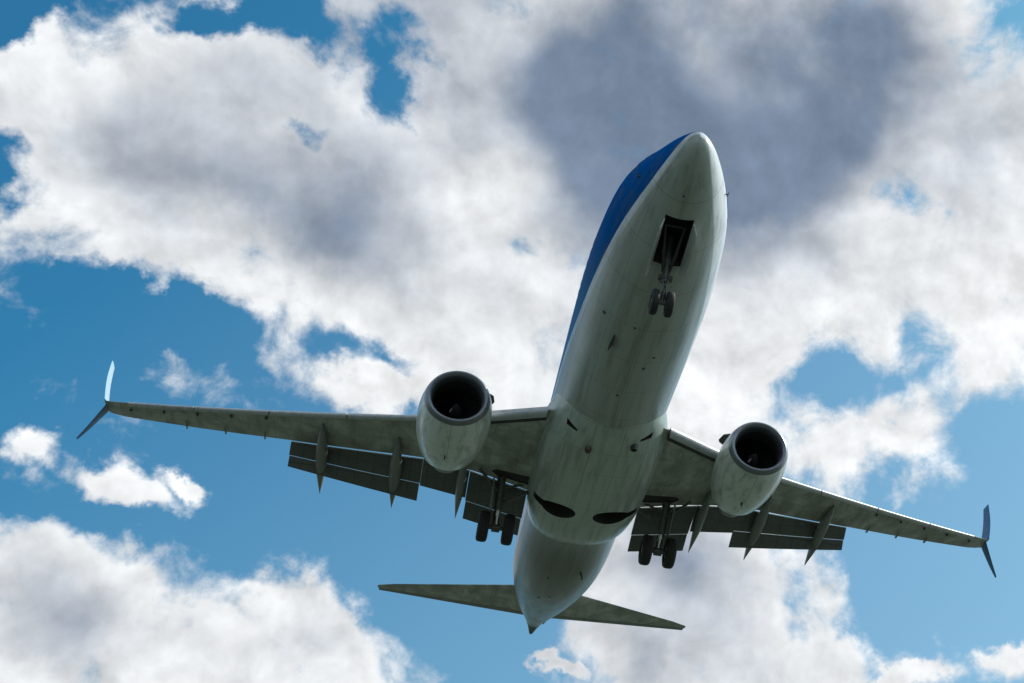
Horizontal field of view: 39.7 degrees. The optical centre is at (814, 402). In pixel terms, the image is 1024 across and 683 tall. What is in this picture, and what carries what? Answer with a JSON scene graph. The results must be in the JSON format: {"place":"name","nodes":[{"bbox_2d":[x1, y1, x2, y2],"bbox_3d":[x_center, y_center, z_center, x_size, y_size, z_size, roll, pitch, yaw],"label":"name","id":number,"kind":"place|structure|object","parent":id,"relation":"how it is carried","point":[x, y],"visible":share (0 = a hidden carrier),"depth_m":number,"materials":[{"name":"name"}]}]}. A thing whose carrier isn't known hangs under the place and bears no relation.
{"place":"outdoors","nodes":[
{"label":"outdoors","id":0,"kind":"place"},
{"bbox_2d":[0,0,1023,682],"label":"sky","id":1,"kind":"structure","parent":0,"point":[329,206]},
{"bbox_2d":[76,132,995,633],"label":"airliner","id":2,"kind":"object","parent":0,"point":[596,456],"visible":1,"depth_m":45.32,"materials":[{"name":"paint"}]},
{"bbox_2d":[644,218,664,275],"bbox_3d":[-4.132,-3.932,34.900,0.165,0.664,1.840,10,-32,-13],"label":"nose gear door","id":3,"kind":"structure","parent":2,"relation":"in","point":[653,251],"depth_m":34.79,"materials":[{"name":"paint"}]},
{"bbox_2d":[679,224,696,282],"bbox_3d":[-3.264,-3.778,35.109,0.165,0.664,1.840,10,-32,-13],"label":"nose gear door","id":4,"kind":"structure","parent":2,"relation":"in","point":[685,265],"depth_m":35.04,"materials":[{"name":"paint"}]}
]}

